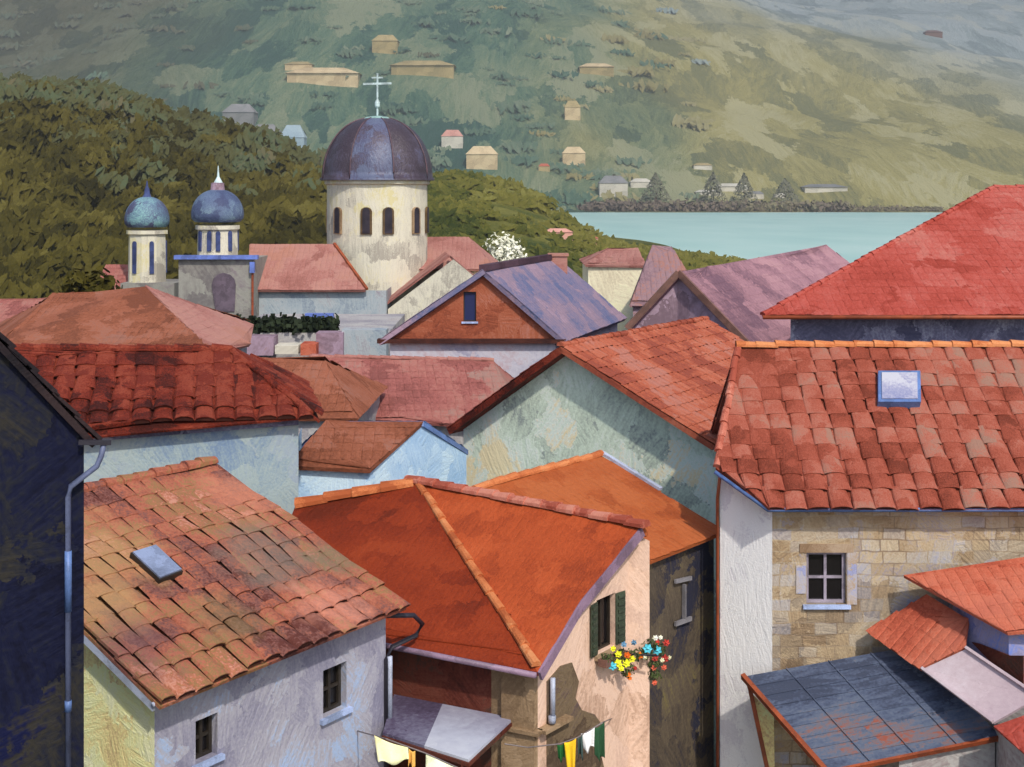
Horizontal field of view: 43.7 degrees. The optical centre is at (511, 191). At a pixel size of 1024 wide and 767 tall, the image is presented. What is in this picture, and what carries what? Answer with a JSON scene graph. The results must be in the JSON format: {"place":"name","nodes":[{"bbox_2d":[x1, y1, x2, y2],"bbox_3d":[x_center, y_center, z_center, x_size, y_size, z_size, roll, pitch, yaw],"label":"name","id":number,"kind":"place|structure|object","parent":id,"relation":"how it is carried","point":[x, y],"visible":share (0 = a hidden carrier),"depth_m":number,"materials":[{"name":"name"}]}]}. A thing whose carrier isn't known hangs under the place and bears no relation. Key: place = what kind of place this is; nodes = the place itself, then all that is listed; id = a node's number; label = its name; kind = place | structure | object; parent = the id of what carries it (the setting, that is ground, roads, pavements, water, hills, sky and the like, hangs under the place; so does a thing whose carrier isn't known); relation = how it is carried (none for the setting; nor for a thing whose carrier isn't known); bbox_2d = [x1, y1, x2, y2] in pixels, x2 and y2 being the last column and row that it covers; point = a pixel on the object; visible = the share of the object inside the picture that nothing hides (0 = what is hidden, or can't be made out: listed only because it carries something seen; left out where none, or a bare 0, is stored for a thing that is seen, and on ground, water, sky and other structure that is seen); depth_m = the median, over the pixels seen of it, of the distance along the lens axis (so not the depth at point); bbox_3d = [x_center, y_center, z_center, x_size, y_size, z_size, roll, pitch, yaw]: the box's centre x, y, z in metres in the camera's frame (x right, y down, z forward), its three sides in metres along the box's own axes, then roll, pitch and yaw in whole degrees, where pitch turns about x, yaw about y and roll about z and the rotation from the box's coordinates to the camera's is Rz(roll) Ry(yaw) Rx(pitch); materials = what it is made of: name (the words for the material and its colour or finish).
{"place":"outdoors","nodes":[
{"label":"outdoors","id":0,"kind":"place"},
{"bbox_2d":[0,298,45,321],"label":"pink roof house","id":1,"kind":"structure","parent":0,"point":[9,308],"depth_m":81.19,"materials":[{"name":"tile"}]},
{"bbox_2d":[0,332,111,766],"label":"dark house","id":2,"kind":"structure","parent":0,"point":[45,437],"depth_m":15.73,"materials":[{"name":"blue paint"}]},
{"bbox_2d":[0,285,253,352],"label":"hipped house","id":3,"kind":"structure","parent":0,"point":[145,314],"depth_m":59.40,"materials":[{"name":"tile"}]},
{"bbox_2d":[84,456,424,766],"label":"mossy roof house","id":4,"kind":"structure","parent":0,"point":[230,620],"depth_m":23.03,"materials":[{"name":"tile"}]},
{"bbox_2d":[192,715,224,766],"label":"window","id":5,"kind":"structure","parent":4,"relation":"in","point":[203,726],"depth_m":21.39,"materials":[{"name":"black glass"}]},
{"bbox_2d":[320,663,352,725],"bbox_3d":[-3.343,9.305,23.747,0.310,0.955,0.797,0,0,36],"label":"window","id":6,"kind":"structure","parent":4,"relation":"in","point":[331,676],"depth_m":23.85,"materials":[{"name":"black glass"}]},
{"bbox_2d":[357,730,456,766],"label":"clothesline","id":7,"kind":"object","parent":4,"relation":"attached to","point":[408,747],"visible":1,"depth_m":22.59,"materials":[{"name":"grey"}]},
{"bbox_2d":[374,735,408,764],"bbox_3d":[-2.130,9.888,22.548,0.626,0.488,0.129,0,0,0],"label":"hanging cloth","id":8,"kind":"object","parent":7,"relation":"hanging from","point":[391,753],"visible":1,"depth_m":22.56,"materials":[{"name":"beige fabric"}]},
{"bbox_2d":[408,749,414,766],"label":"hanging cloth","id":9,"kind":"object","parent":7,"relation":"hanging from","point":[411,760],"visible":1,"depth_m":22.61,"materials":[{"name":"orange fabric"}]},
{"bbox_2d":[426,754,452,766],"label":"hanging cloth","id":10,"kind":"object","parent":7,"relation":"hanging from","point":[432,761],"visible":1,"depth_m":22.59,"materials":[{"name":"fabric"}]},
{"bbox_2d":[100,73,497,320],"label":"church","id":11,"kind":"structure","parent":0,"point":[380,252],"depth_m":100.92,"materials":[{"name":"beige stone"}]},
{"bbox_2d":[212,273,235,311],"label":"window","id":12,"kind":"structure","parent":11,"relation":"in","point":[223,284],"depth_m":94.91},
{"bbox_2d":[261,356,387,442],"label":"brown roof house","id":13,"kind":"structure","parent":0,"point":[341,393],"depth_m":47.50,"materials":[{"name":"tile"}]},
{"bbox_2d":[49,126,681,277],"bbox_3d":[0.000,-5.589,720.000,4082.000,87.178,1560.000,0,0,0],"label":"ground","id":14,"kind":"structure","parent":0,"point":[505,210],"depth_m":359.06,"materials":[{"name":"green plant"}]},
{"bbox_2d":[58,265,122,292],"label":"dark tree","id":15,"kind":"object","parent":14,"relation":"on","point":[89,283],"visible":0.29,"depth_m":72.16,"materials":[{"name":"green plant"}]},
{"bbox_2d":[0,71,326,298],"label":"hill wood","id":16,"kind":"object","parent":14,"relation":"on","point":[55,228],"visible":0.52,"depth_m":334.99,"materials":[{"name":"green plant"}]},
{"bbox_2d":[14,343,323,513],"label":"rust roof house","id":17,"kind":"structure","parent":14,"relation":"on","point":[238,414],"depth_m":32.14,"materials":[{"name":"tile"}]},
{"bbox_2d":[247,313,404,357],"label":"terrace building","id":18,"kind":"structure","parent":14,"relation":"on","point":[358,334],"depth_m":76.50,"materials":[{"name":"paint"}]},
{"bbox_2d":[236,312,340,334],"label":"hedge","id":19,"kind":"object","parent":18,"relation":"on","point":[272,322],"visible":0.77,"depth_m":78.03,"materials":[{"name":"green plant"}]},
{"bbox_2d":[427,169,490,245],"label":"hill scrub","id":20,"kind":"object","parent":14,"relation":"on","point":[451,209],"visible":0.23,"depth_m":367.42,"materials":[{"name":"green plant"}]},
{"bbox_2d":[292,475,650,766],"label":"orange roof house","id":21,"kind":"structure","parent":14,"relation":"on","point":[527,611],"depth_m":26.48,"materials":[{"name":"tile"}]},
{"bbox_2d":[382,694,511,766],"bbox_3d":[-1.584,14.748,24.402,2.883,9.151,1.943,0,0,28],"label":"awning","id":22,"kind":"object","parent":21,"relation":"attached to","point":[464,737],"visible":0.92,"depth_m":24.22,"materials":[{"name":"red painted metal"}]},
{"bbox_2d":[504,718,611,747],"bbox_3d":[1.445,10.434,24.573,1.233,0.972,3.642,0,0,37],"label":"clothesline","id":23,"kind":"object","parent":21,"relation":"attached to","point":[558,743],"visible":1,"depth_m":23.50,"materials":[{"name":"grey"}]},
{"bbox_2d":[557,744,564,762],"bbox_3d":[0.909,10.342,23.503,0.135,0.369,0.100,0,0,-30],"label":"hanging cloth","id":24,"kind":"object","parent":23,"relation":"hanging from","point":[561,751],"visible":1,"depth_m":23.50,"materials":[{"name":"green fabric"}]},
{"bbox_2d":[564,739,575,766],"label":"hanging cloth","id":25,"kind":"object","parent":23,"relation":"hanging from","point":[570,749],"visible":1,"depth_m":23.47,"materials":[{"name":"yellow fabric"}]},
{"bbox_2d":[578,735,582,760],"bbox_3d":[1.276,10.295,23.600,0.105,0.477,0.090,0,0,36],"label":"hanging cloth","id":26,"kind":"object","parent":23,"relation":"hanging from","point":[580,745],"visible":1,"depth_m":23.60,"materials":[{"name":"fabric"}]},
{"bbox_2d":[583,728,594,752],"bbox_3d":[1.415,10.190,23.661,0.252,0.445,0.105,0,0,-18],"label":"hanging cloth","id":27,"kind":"object","parent":23,"relation":"hanging from","point":[588,739],"visible":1,"depth_m":23.67,"materials":[{"name":"white fabric"}]},
{"bbox_2d":[594,722,604,760],"bbox_3d":[1.629,10.302,23.840,0.240,0.713,0.105,0,0,-26],"label":"hanging cloth","id":28,"kind":"object","parent":23,"relation":"hanging from","point":[599,741],"visible":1,"depth_m":23.84,"materials":[{"name":"green fabric"}]},
{"bbox_2d":[591,590,625,661],"bbox_3d":[1.899,8.944,26.285,0.308,1.194,1.246,0,0,38],"label":"window","id":29,"kind":"structure","parent":21,"relation":"in","point":[600,610],"depth_m":26.51,"materials":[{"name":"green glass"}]},
{"bbox_2d":[598,635,671,684],"bbox_3d":[2.616,9.844,26.471,0.595,1.227,2.119,0,0,44],"label":"flower box","id":30,"kind":"object","parent":21,"relation":"attached to","point":[614,660],"visible":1,"depth_m":26.48,"materials":[{"name":"multicoloured plant"}]},
{"bbox_2d":[482,231,526,261],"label":"blossom tree","id":31,"kind":"object","parent":14,"relation":"on","point":[507,247],"visible":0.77,"depth_m":117.65,"materials":[{"name":"white plant"}]},
{"bbox_2d":[547,228,572,240],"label":"cottage","id":32,"kind":"structure","parent":14,"relation":"on","point":[567,232],"depth_m":360.35,"materials":[{"name":"pink"}]},
{"bbox_2d":[446,316,743,766],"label":"mint gable house","id":33,"kind":"structure","parent":14,"relation":"on","point":[644,400],"depth_m":40.02,"materials":[{"name":"red ceramic"}]},
{"bbox_2d":[471,450,719,766],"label":"umber house","id":34,"kind":"structure","parent":14,"relation":"on","point":[680,537],"depth_m":30.38,"materials":[{"name":"orange ceramic"}]},
{"bbox_2d":[458,174,757,278],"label":"headland scrub","id":35,"kind":"object","parent":14,"relation":"on","point":[523,197],"visible":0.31,"depth_m":399.56,"materials":[{"name":"green plant"}]},
{"bbox_2d":[629,245,685,315],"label":"plum roof house","id":36,"kind":"structure","parent":14,"relation":"on","point":[662,265],"depth_m":80.15,"materials":[{"name":"tile"}]},
{"bbox_2d":[741,650,998,766],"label":"lean to","id":37,"kind":"object","parent":14,"relation":"on","point":[889,708],"visible":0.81,"depth_m":27.10,"materials":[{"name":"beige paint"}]},
{"bbox_2d":[298,420,467,496],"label":"blue house","id":38,"kind":"structure","parent":0,"point":[333,455],"depth_m":37.42,"materials":[{"name":"blue paint"}]},
{"bbox_2d":[309,353,513,444],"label":"rose roof house","id":39,"kind":"structure","parent":0,"point":[441,394],"depth_m":53.86,"materials":[{"name":"tile"}]},
{"bbox_2d":[377,253,626,377],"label":"brown gable house","id":40,"kind":"structure","parent":0,"point":[514,318],"depth_m":62.00,"materials":[{"name":"tile"}]},
{"bbox_2d":[462,292,477,323],"bbox_3d":[-2.049,5.661,62.045,0.800,1.533,0.270,0,0,0],"label":"window","id":41,"kind":"structure","parent":40,"relation":"in","point":[469,297],"depth_m":62.17,"materials":[{"name":"blue glass"}]},
{"bbox_2d":[0,0,1023,212],"bbox_3d":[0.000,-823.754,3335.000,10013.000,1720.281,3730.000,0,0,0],"label":"mountain","id":42,"kind":"structure","parent":0,"point":[882,103],"depth_m":2171.79,"materials":[{"name":"green plant"}]},
{"bbox_2d":[0,0,439,101],"bbox_3d":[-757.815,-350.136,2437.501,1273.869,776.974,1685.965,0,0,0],"label":"mountain wood","id":43,"kind":"object","parent":42,"relation":"on","point":[11,33],"visible":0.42,"depth_m":2285.99,"materials":[{"name":"green plant"}]},
{"bbox_2d":[222,104,258,125],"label":"house","id":44,"kind":"structure","parent":42,"relation":"on","point":[243,113],"depth_m":1870.00,"materials":[{"name":"grey paint"}]},
{"bbox_2d":[256,124,281,131],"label":"house","id":45,"kind":"structure","parent":42,"relation":"on","point":[272,126],"depth_m":1831.48,"materials":[{"name":"grey"}]},
{"bbox_2d":[282,125,306,147],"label":"house","id":46,"kind":"structure","parent":42,"relation":"on","point":[296,132],"depth_m":1780.00,"materials":[{"name":"blue paint"}]},
{"bbox_2d":[285,62,313,70],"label":"house","id":47,"kind":"structure","parent":42,"relation":"on","point":[293,66],"depth_m":2052.00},
{"bbox_2d":[286,68,361,87],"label":"house","id":48,"kind":"structure","parent":42,"relation":"on","point":[328,76],"depth_m":2014.00,"materials":[{"name":"beige paint"}]},
{"bbox_2d":[371,35,399,53],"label":"house","id":49,"kind":"structure","parent":42,"relation":"on","point":[386,44],"depth_m":2130.00,"materials":[{"name":"beige paint"}]},
{"bbox_2d":[389,61,455,78],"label":"house","id":50,"kind":"structure","parent":42,"relation":"on","point":[435,68],"depth_m":2058.00,"materials":[{"name":"beige paint"}]},
{"bbox_2d":[441,130,463,147],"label":"house","id":51,"kind":"structure","parent":42,"relation":"on","point":[453,138],"depth_m":1820.00,"materials":[{"name":"white paint"}]},
{"bbox_2d":[466,146,497,169],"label":"house","id":52,"kind":"structure","parent":42,"relation":"on","point":[482,157],"depth_m":1748.00,"materials":[{"name":"beige paint"}]},
{"bbox_2d":[538,164,549,171],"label":"house","id":53,"kind":"structure","parent":42,"relation":"on","point":[544,167],"depth_m":1744.00,"materials":[{"name":"ceramic"}]},
{"bbox_2d":[564,101,580,119],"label":"house","id":54,"kind":"structure","parent":42,"relation":"on","point":[571,110],"depth_m":1966.00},
{"bbox_2d":[562,147,584,164],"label":"house","id":55,"kind":"structure","parent":42,"relation":"on","point":[576,155],"depth_m":1776.00,"materials":[{"name":"beige paint"}]},
{"bbox_2d":[578,63,614,76],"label":"house","id":56,"kind":"structure","parent":42,"relation":"on","point":[604,69],"depth_m":2160.00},
{"bbox_2d":[488,5,714,201],"bbox_3d":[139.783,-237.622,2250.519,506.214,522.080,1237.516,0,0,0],"label":"mountain wood","id":57,"kind":"object","parent":42,"relation":"on","point":[678,120],"visible":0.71,"depth_m":2105.74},
{"bbox_2d":[598,176,627,196],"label":"house","id":58,"kind":"structure","parent":42,"relation":"on","point":[614,184],"depth_m":1664.00,"materials":[{"name":"white paint"}]},
{"bbox_2d":[629,178,650,187],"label":"house","id":59,"kind":"structure","parent":42,"relation":"on","point":[639,183],"depth_m":1694.00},
{"bbox_2d":[639,172,671,202],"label":"conical tree","id":60,"kind":"object","parent":42,"relation":"on","point":[655,178],"visible":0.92,"depth_m":1634.50,"materials":[{"name":"green plant"}]},
{"bbox_2d":[656,7,709,65],"bbox_3d":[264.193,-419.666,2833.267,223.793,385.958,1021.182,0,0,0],"label":"mountain wood","id":61,"kind":"object","parent":42,"relation":"on","point":[672,11],"visible":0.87,"depth_m":2817.79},
{"bbox_2d":[692,163,711,169],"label":"house","id":62,"kind":"structure","parent":42,"relation":"on","point":[704,166],"depth_m":1772.00,"materials":[{"name":"white paint"}]},
{"bbox_2d":[695,190,720,195],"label":"house","id":63,"kind":"structure","parent":42,"relation":"on","point":[700,191],"depth_m":1672.00,"materials":[{"name":"white"}]},
{"bbox_2d":[696,171,727,201],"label":"conical tree","id":64,"kind":"object","parent":42,"relation":"on","point":[713,179],"visible":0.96,"depth_m":1635.62,"materials":[{"name":"green plant"}]},
{"bbox_2d":[715,183,747,191],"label":"house","id":65,"kind":"structure","parent":42,"relation":"on","point":[728,186],"depth_m":1690.00,"materials":[{"name":"white paint"}]},
{"bbox_2d":[731,173,757,202],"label":"conical tree","id":66,"kind":"object","parent":42,"relation":"on","point":[743,180],"visible":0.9,"depth_m":1635.54,"materials":[{"name":"green plant"}]},
{"bbox_2d":[749,191,763,198],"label":"house","id":67,"kind":"structure","parent":42,"relation":"on","point":[759,195],"depth_m":1666.00,"materials":[{"name":"white paint"}]},
{"bbox_2d":[577,198,943,211],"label":"shore trees","id":68,"kind":"object","parent":42,"relation":"on","point":[678,205],"visible":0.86,"depth_m":1575.75,"materials":[{"name":"green plant"}]},
{"bbox_2d":[768,178,798,202],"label":"conical tree","id":69,"kind":"object","parent":42,"relation":"on","point":[785,191],"visible":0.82,"depth_m":1634.16,"materials":[{"name":"green plant"}]},
{"bbox_2d":[802,184,847,192],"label":"house","id":70,"kind":"structure","parent":42,"relation":"on","point":[813,188],"depth_m":1696.00,"materials":[{"name":"white paint"}]},
{"bbox_2d":[923,30,942,37],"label":"house","id":71,"kind":"structure","parent":42,"relation":"on","point":[936,33],"depth_m":3038.00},
{"bbox_2d":[579,248,644,330],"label":"cream house","id":72,"kind":"structure","parent":0,"point":[611,276],"depth_m":86.61,"materials":[{"name":"beige paint"}]},
{"bbox_2d":[624,245,848,341],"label":"mauve roof house","id":73,"kind":"structure","parent":0,"point":[736,297],"depth_m":61.76,"materials":[{"name":"tile"}]},
{"bbox_2d":[569,212,941,262],"bbox_3d":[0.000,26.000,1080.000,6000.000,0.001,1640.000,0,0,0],"label":"water","id":74,"kind":"structure","parent":0,"point":[850,237],"depth_m":863.71,"materials":[{"name":"teal liquid"}]},
{"bbox_2d":[711,340,1023,766],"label":"stone house","id":75,"kind":"structure","parent":0,"point":[858,480],"depth_m":29.55,"materials":[{"name":"tile"}]},
{"bbox_2d":[799,544,852,608],"bbox_3d":[7.175,8.786,29.165,1.226,1.471,0.270,0,0,0],"label":"window","id":76,"kind":"structure","parent":75,"relation":"in","point":[825,563],"depth_m":29.24,"materials":[{"name":"glass"}]},
{"bbox_2d":[760,184,1023,341],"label":"red roof house","id":77,"kind":"structure","parent":0,"point":[955,272],"depth_m":49.70,"materials":[{"name":"tile"}]},
{"bbox_2d":[865,557,1023,766],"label":"salmon house","id":78,"kind":"structure","parent":0,"point":[968,649],"depth_m":27.16,"materials":[{"name":"tile"}]}
]}

